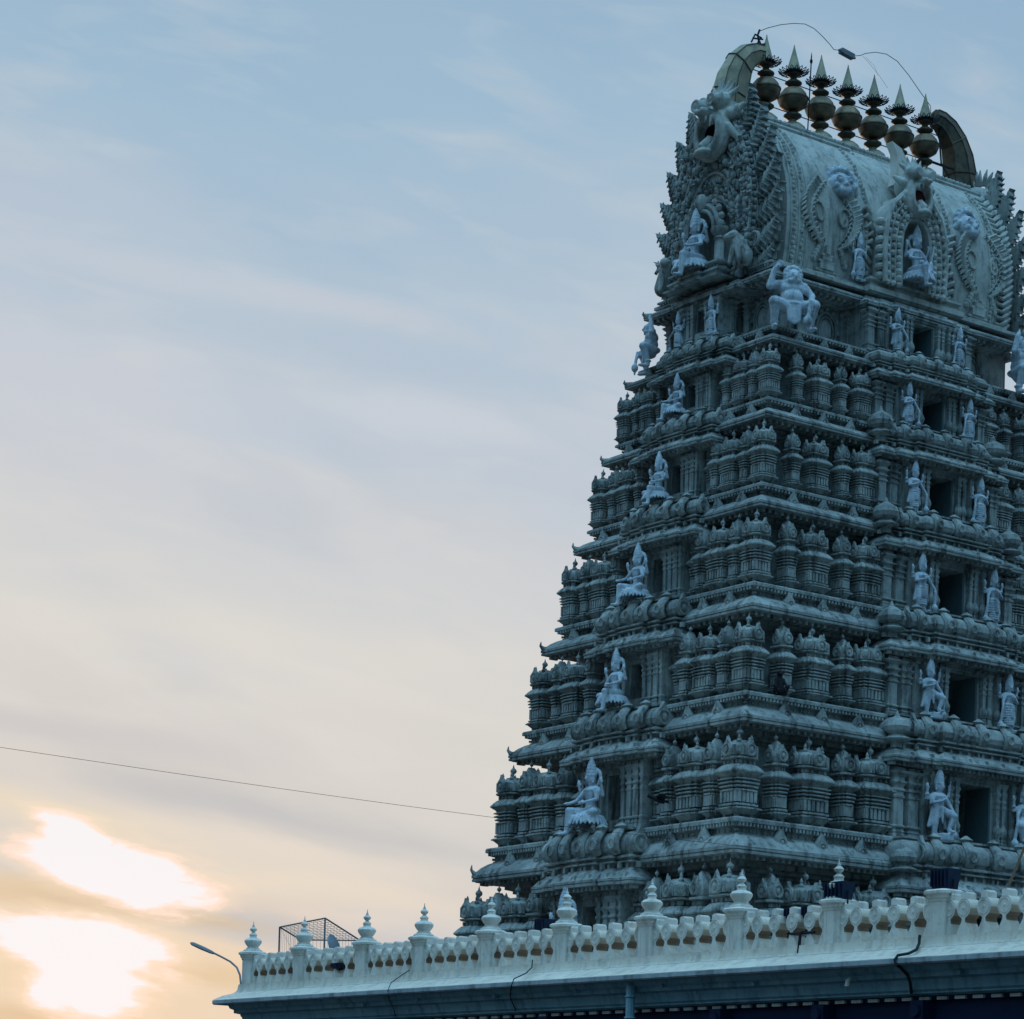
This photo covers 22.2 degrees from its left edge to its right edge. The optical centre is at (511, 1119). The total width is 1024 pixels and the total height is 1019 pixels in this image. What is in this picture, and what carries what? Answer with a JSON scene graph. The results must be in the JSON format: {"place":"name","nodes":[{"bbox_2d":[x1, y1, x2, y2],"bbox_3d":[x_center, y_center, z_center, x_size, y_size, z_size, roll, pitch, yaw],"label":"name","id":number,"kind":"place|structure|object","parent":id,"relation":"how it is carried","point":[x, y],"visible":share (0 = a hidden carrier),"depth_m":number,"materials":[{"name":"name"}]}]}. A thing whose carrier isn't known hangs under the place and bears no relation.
{"place":"outdoors","nodes":[
{"label":"outdoors","id":0,"kind":"place"},
{"bbox_2d":[190,942,241,983],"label":"street lamp","id":1,"kind":"object","parent":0,"point":[200,947],"visible":0.82,"depth_m":72.20,"materials":[{"name":"metal"}]},
{"bbox_2d":[0,0,1023,1018],"label":"sky","id":2,"kind":"structure","parent":0,"point":[322,322],"materials":[{"name":"blue"}]},
{"label":"ground","id":3,"kind":"structure","parent":0,"visible":0},
{"bbox_2d":[212,940,1023,1018],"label":"hall building","id":4,"kind":"structure","parent":3,"relation":"on","point":[976,981],"depth_m":53.63,"materials":[{"name":"blue paint"}]},
{"bbox_2d":[278,917,358,951],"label":"steel cage","id":5,"kind":"object","parent":4,"relation":"on","point":[309,930],"visible":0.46,"depth_m":74.48,"materials":[{"name":"grey metal"}]},
{"bbox_2d":[328,934,339,947],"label":"satellite dish","id":6,"kind":"object","parent":4,"relation":"on","point":[333,942],"visible":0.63,"depth_m":69.30,"materials":[{"name":"metal"}]},
{"bbox_2d":[387,970,409,1016],"bbox_3d":[-2.790,-3.054,63.012,0.483,1.151,1.051,1,-1,21],"label":"thin cable","id":7,"kind":"object","parent":4,"relation":"on","point":[389,987],"visible":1,"depth_m":63.11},
{"bbox_2d":[510,960,532,1010],"bbox_3d":[0.149,-3.050,58.951,0.472,1.177,0.968,1,-1,14],"label":"slack cable","id":8,"kind":"object","parent":4,"relation":"attached to","point":[513,981],"visible":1,"depth_m":58.87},
{"bbox_2d":[214,859,1023,999],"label":"balustrade","id":9,"kind":"object","parent":4,"relation":"on","point":[741,928],"visible":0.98,"depth_m":56.23,"materials":[{"name":"beige paint"}]},
{"bbox_2d":[330,963,345,970],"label":"floodlight","id":10,"kind":"object","parent":9,"relation":"on","point":[340,966],"visible":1,"depth_m":66.22,"materials":[{"name":"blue metal"}]},
{"bbox_2d":[534,918,555,930],"bbox_3d":[0.750,-4.301,59.996,0.390,0.586,0.385,2,-1,-36],"label":"floodlight","id":11,"kind":"object","parent":9,"relation":"attached to","point":[541,924],"visible":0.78,"depth_m":59.85,"materials":[{"name":"blue metal"}]},
{"bbox_2d":[783,908,789,918],"bbox_3d":[5.759,-4.031,52.937,0.390,0.474,0.455,2,-1,-36],"label":"floodlight","id":12,"kind":"object","parent":9,"relation":"attached to","point":[786,912],"visible":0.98,"depth_m":52.93,"materials":[{"name":"blue metal"}]},
{"bbox_2d":[790,906,814,952],"bbox_3d":[5.969,-3.774,52.437,0.630,1.000,0.700,2,-1,-36],"label":"floodlight","id":13,"kind":"object","parent":9,"relation":"attached to","point":[803,913],"visible":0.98,"depth_m":52.29,"materials":[{"name":"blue metal"}]},
{"bbox_2d":[823,881,855,903],"bbox_3d":[6.456,-4.351,51.671,0.390,0.676,0.585,2,-1,-36],"label":"floodlight","id":14,"kind":"object","parent":9,"relation":"attached to","point":[843,889],"visible":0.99,"depth_m":51.48,"materials":[{"name":"blue metal"}]},
{"bbox_2d":[930,868,961,889],"bbox_3d":[8.195,-4.376,49.483,0.390,0.720,0.515,2,-1,-36],"label":"floodlight","id":15,"kind":"object","parent":9,"relation":"attached to","point":[948,878],"visible":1,"depth_m":49.34,"materials":[{"name":"blue metal"}]},
{"bbox_2d":[1007,846,1023,886],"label":"bamboo pole","id":16,"kind":"object","parent":9,"relation":"attached to","point":[1015,868],"visible":1,"depth_m":48.76,"materials":[{"name":"paint"}]},
{"bbox_2d":[624,985,635,1018],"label":"downpipe","id":17,"kind":"object","parent":4,"relation":"attached to","point":[630,996],"visible":1,"depth_m":55.55,"materials":[{"name":"blue paint"}]},
{"bbox_2d":[893,935,920,993],"bbox_3d":[7.483,-2.934,49.065,0.364,1.132,0.853,1,-1,30],"label":"drain hose","id":18,"kind":"object","parent":4,"relation":"attached to","point":[901,968],"visible":1,"depth_m":49.05,"materials":[{"name":"black rubber"}]},
{"bbox_2d":[453,78,1023,951],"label":"gopuram","id":19,"kind":"structure","parent":3,"relation":"on","point":[789,530],"depth_m":84.19,"materials":[{"name":"stone"}]},
{"bbox_2d":[0,747,1019,872],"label":"overhead wire","id":20,"kind":"object","parent":19,"relation":"attached to","point":[487,816],"visible":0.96,"depth_m":72.91,"materials":[{"name":"black metal"}]},
{"bbox_2d":[541,887,577,953],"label":"seated statue","id":21,"kind":"object","parent":19,"relation":"on","point":[562,900],"visible":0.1,"depth_m":82.55,"materials":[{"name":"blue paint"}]},
{"bbox_2d":[557,757,607,835],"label":"seated statue","id":22,"kind":"object","parent":19,"relation":"on","point":[590,812],"visible":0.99,"depth_m":83.00,"materials":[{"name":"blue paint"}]},
{"bbox_2d":[595,648,628,710],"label":"seated statue","id":23,"kind":"object","parent":19,"relation":"on","point":[609,697],"visible":1,"depth_m":83.61,"materials":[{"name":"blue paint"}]},
{"bbox_2d":[610,542,649,605],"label":"seated statue","id":24,"kind":"object","parent":19,"relation":"on","point":[631,592],"visible":1,"depth_m":84.15,"materials":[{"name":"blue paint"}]},
{"bbox_2d":[631,314,659,375],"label":"squatting statue","id":25,"kind":"object","parent":19,"relation":"on","point":[649,349],"visible":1,"depth_m":87.35,"materials":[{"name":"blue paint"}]},
{"bbox_2d":[641,451,668,504],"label":"seated statue","id":26,"kind":"object","parent":19,"relation":"on","point":[652,493],"visible":1,"depth_m":84.65,"materials":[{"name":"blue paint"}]},
{"bbox_2d":[647,793,670,805],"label":"crow","id":27,"kind":"object","parent":19,"relation":"on","point":[660,798],"visible":1,"depth_m":80.23,"materials":[{"name":"metal"}]},
{"bbox_2d":[656,373,685,420],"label":"seated statue","id":28,"kind":"object","parent":19,"relation":"on","point":[676,407],"visible":1,"depth_m":85.13,"materials":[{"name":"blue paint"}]},
{"bbox_2d":[668,311,685,350],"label":"standing statue","id":29,"kind":"object","parent":19,"relation":"on","point":[678,334],"visible":1,"depth_m":86.28,"materials":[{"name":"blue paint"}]},
{"bbox_2d":[671,208,708,277],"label":"seated statue","id":30,"kind":"object","parent":19,"relation":"on","point":[694,256],"visible":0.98,"depth_m":85.30,"materials":[{"name":"blue paint"}]},
{"bbox_2d":[704,295,718,339],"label":"standing statue","id":31,"kind":"object","parent":19,"relation":"on","point":[710,327],"visible":1,"depth_m":84.87,"materials":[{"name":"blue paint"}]},
{"bbox_2d":[711,43,766,102],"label":"roof horn","id":32,"kind":"object","parent":19,"relation":"on","point":[740,63],"visible":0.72,"depth_m":86.75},
{"bbox_2d":[751,23,930,110],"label":"ridge wire","id":33,"kind":"object","parent":32,"relation":"attached to","point":[758,38],"visible":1,"depth_m":88.94,"materials":[{"name":"black metal"}]},
{"bbox_2d":[838,47,855,59],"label":"wire lamp","id":34,"kind":"object","parent":33,"relation":"hanging from","point":[846,53],"visible":1,"depth_m":89.90,"materials":[{"name":"metal"}]},
{"bbox_2d":[754,69,952,179],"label":"tie wires","id":35,"kind":"object","parent":32,"relation":"attached to","point":[940,163],"visible":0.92,"depth_m":91.88,"materials":[{"name":"black metal"}]},
{"bbox_2d":[753,35,781,118],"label":"kalasha","id":36,"kind":"object","parent":19,"relation":"on","point":[768,87],"visible":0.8,"depth_m":87.54,"materials":[{"name":"gold metal"}]},
{"bbox_2d":[773,670,789,694],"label":"sitting monkey","id":37,"kind":"object","parent":19,"relation":"on","point":[779,684],"visible":1,"depth_m":80.23},
{"bbox_2d":[766,260,819,333],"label":"squatting statue","id":38,"kind":"object","parent":19,"relation":"on","point":[793,289],"visible":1,"depth_m":82.90,"materials":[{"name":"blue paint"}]},
{"bbox_2d":[777,45,809,128],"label":"kalasha","id":39,"kind":"object","parent":19,"relation":"on","point":[793,99],"visible":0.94,"depth_m":88.31,"materials":[{"name":"gold metal"}]},
{"bbox_2d":[807,52,812,129],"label":"lightning rod","id":40,"kind":"object","parent":19,"relation":"on","point":[811,61],"visible":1,"depth_m":88.37,"materials":[{"name":"metal"}]},
{"bbox_2d":[804,55,836,138],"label":"kalasha","id":41,"kind":"object","parent":19,"relation":"on","point":[822,108],"visible":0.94,"depth_m":89.06,"materials":[{"name":"gold metal"}]},
{"bbox_2d":[831,65,862,146],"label":"kalasha","id":42,"kind":"object","parent":19,"relation":"on","point":[846,118],"visible":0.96,"depth_m":89.80,"materials":[{"name":"gold metal"}]},
{"bbox_2d":[851,232,867,281],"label":"standing statue","id":43,"kind":"object","parent":19,"relation":"on","point":[858,271],"visible":1,"depth_m":85.95,"materials":[{"name":"blue paint"}]},
{"bbox_2d":[858,74,888,156],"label":"kalasha","id":44,"kind":"object","parent":19,"relation":"on","point":[873,127],"visible":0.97,"depth_m":90.54,"materials":[{"name":"gold metal"}]},
{"bbox_2d":[884,84,914,155],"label":"kalasha","id":45,"kind":"object","parent":19,"relation":"on","point":[899,133],"visible":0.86,"depth_m":91.27,"materials":[{"name":"gold metal"}]},
{"bbox_2d":[889,308,909,353],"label":"standing statue","id":46,"kind":"object","parent":19,"relation":"on","point":[897,333],"visible":1,"depth_m":85.71,"materials":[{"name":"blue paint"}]},
{"bbox_2d":[901,382,920,427],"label":"standing statue","id":47,"kind":"object","parent":19,"relation":"on","point":[908,411],"visible":1,"depth_m":85.23,"materials":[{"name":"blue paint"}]},
{"bbox_2d":[905,461,928,512],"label":"standing statue","id":48,"kind":"object","parent":19,"relation":"on","point":[914,482],"visible":1,"depth_m":84.73,"materials":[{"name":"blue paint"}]},
{"bbox_2d":[903,224,936,288],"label":"seated statue","id":49,"kind":"object","parent":19,"relation":"on","point":[923,274],"visible":1,"depth_m":86.83,"materials":[{"name":"blue paint"}]},
{"bbox_2d":[913,329,932,357],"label":"doorway","id":50,"kind":"structure","parent":19,"relation":"in","point":[922,341],"depth_m":87.46,"materials":[{"name":"paint"}]},
{"bbox_2d":[911,553,937,611],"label":"standing statue","id":51,"kind":"object","parent":19,"relation":"on","point":[920,595],"visible":1,"depth_m":84.13,"materials":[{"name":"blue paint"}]},
{"bbox_2d":[909,94,940,174],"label":"kalasha","id":52,"kind":"object","parent":19,"relation":"on","point":[924,146],"visible":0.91,"depth_m":92.03,"materials":[{"name":"gold metal"}]},
{"bbox_2d":[922,401,942,431],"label":"doorway","id":53,"kind":"structure","parent":19,"relation":"in","point":[933,414],"depth_m":87.01,"materials":[{"name":"paint"}]},
{"bbox_2d":[918,658,946,718],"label":"standing statue","id":54,"kind":"object","parent":19,"relation":"on","point":[929,683],"visible":1,"depth_m":83.48,"materials":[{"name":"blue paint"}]},
{"bbox_2d":[929,481,952,516],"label":"doorway","id":55,"kind":"structure","parent":19,"relation":"in","point":[940,494],"depth_m":86.65,"materials":[{"name":"paint"}]},
{"bbox_2d":[925,769,957,840],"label":"standing statue","id":56,"kind":"object","parent":19,"relation":"on","point":[938,798],"visible":1,"depth_m":82.77,"materials":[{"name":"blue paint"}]},
{"bbox_2d":[940,573,963,615],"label":"doorway","id":57,"kind":"structure","parent":19,"relation":"in","point":[952,587],"depth_m":86.21,"materials":[{"name":"paint"}]},
{"bbox_2d":[930,109,976,187],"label":"roof horn","id":58,"kind":"object","parent":19,"relation":"on","point":[957,155],"visible":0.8,"depth_m":92.85,"materials":[{"name":"white stone"}]},
{"bbox_2d":[952,326,967,368],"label":"standing statue","id":59,"kind":"object","parent":19,"relation":"on","point":[959,354],"visible":0.97,"depth_m":87.42,"materials":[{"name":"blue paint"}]},
{"bbox_2d":[952,677,976,722],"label":"doorway","id":60,"kind":"structure","parent":19,"relation":"in","point":[964,691],"depth_m":85.70,"materials":[{"name":"paint"}]},
{"bbox_2d":[961,398,976,442],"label":"standing statue","id":61,"kind":"object","parent":19,"relation":"on","point":[969,428],"visible":1,"depth_m":86.89,"materials":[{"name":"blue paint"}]},
{"bbox_2d":[965,788,989,843],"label":"doorway","id":62,"kind":"structure","parent":19,"relation":"in","point":[977,804],"depth_m":85.16,"materials":[{"name":"paint"}]},
{"bbox_2d":[970,477,989,528],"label":"standing statue","id":63,"kind":"object","parent":19,"relation":"on","point":[979,510],"visible":1,"depth_m":86.52,"materials":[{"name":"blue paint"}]},
{"bbox_2d":[982,569,1003,626],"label":"standing statue","id":64,"kind":"object","parent":19,"relation":"on","point":[992,608],"visible":0.97,"depth_m":86.08,"materials":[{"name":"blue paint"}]},
{"bbox_2d":[997,673,1018,732],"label":"standing statue","id":65,"kind":"object","parent":19,"relation":"on","point":[1007,714],"visible":0.99,"depth_m":85.61,"materials":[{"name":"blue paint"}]},
{"bbox_2d":[1007,329,1023,401],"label":"squatting statue","id":66,"kind":"object","parent":19,"relation":"on","point":[1015,373],"visible":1,"depth_m":89.06,"materials":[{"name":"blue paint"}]},
{"bbox_2d":[1011,784,1023,847],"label":"standing statue","id":67,"kind":"object","parent":19,"relation":"on","point":[1019,820],"visible":0.91,"depth_m":84.91,"materials":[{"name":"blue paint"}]}
]}

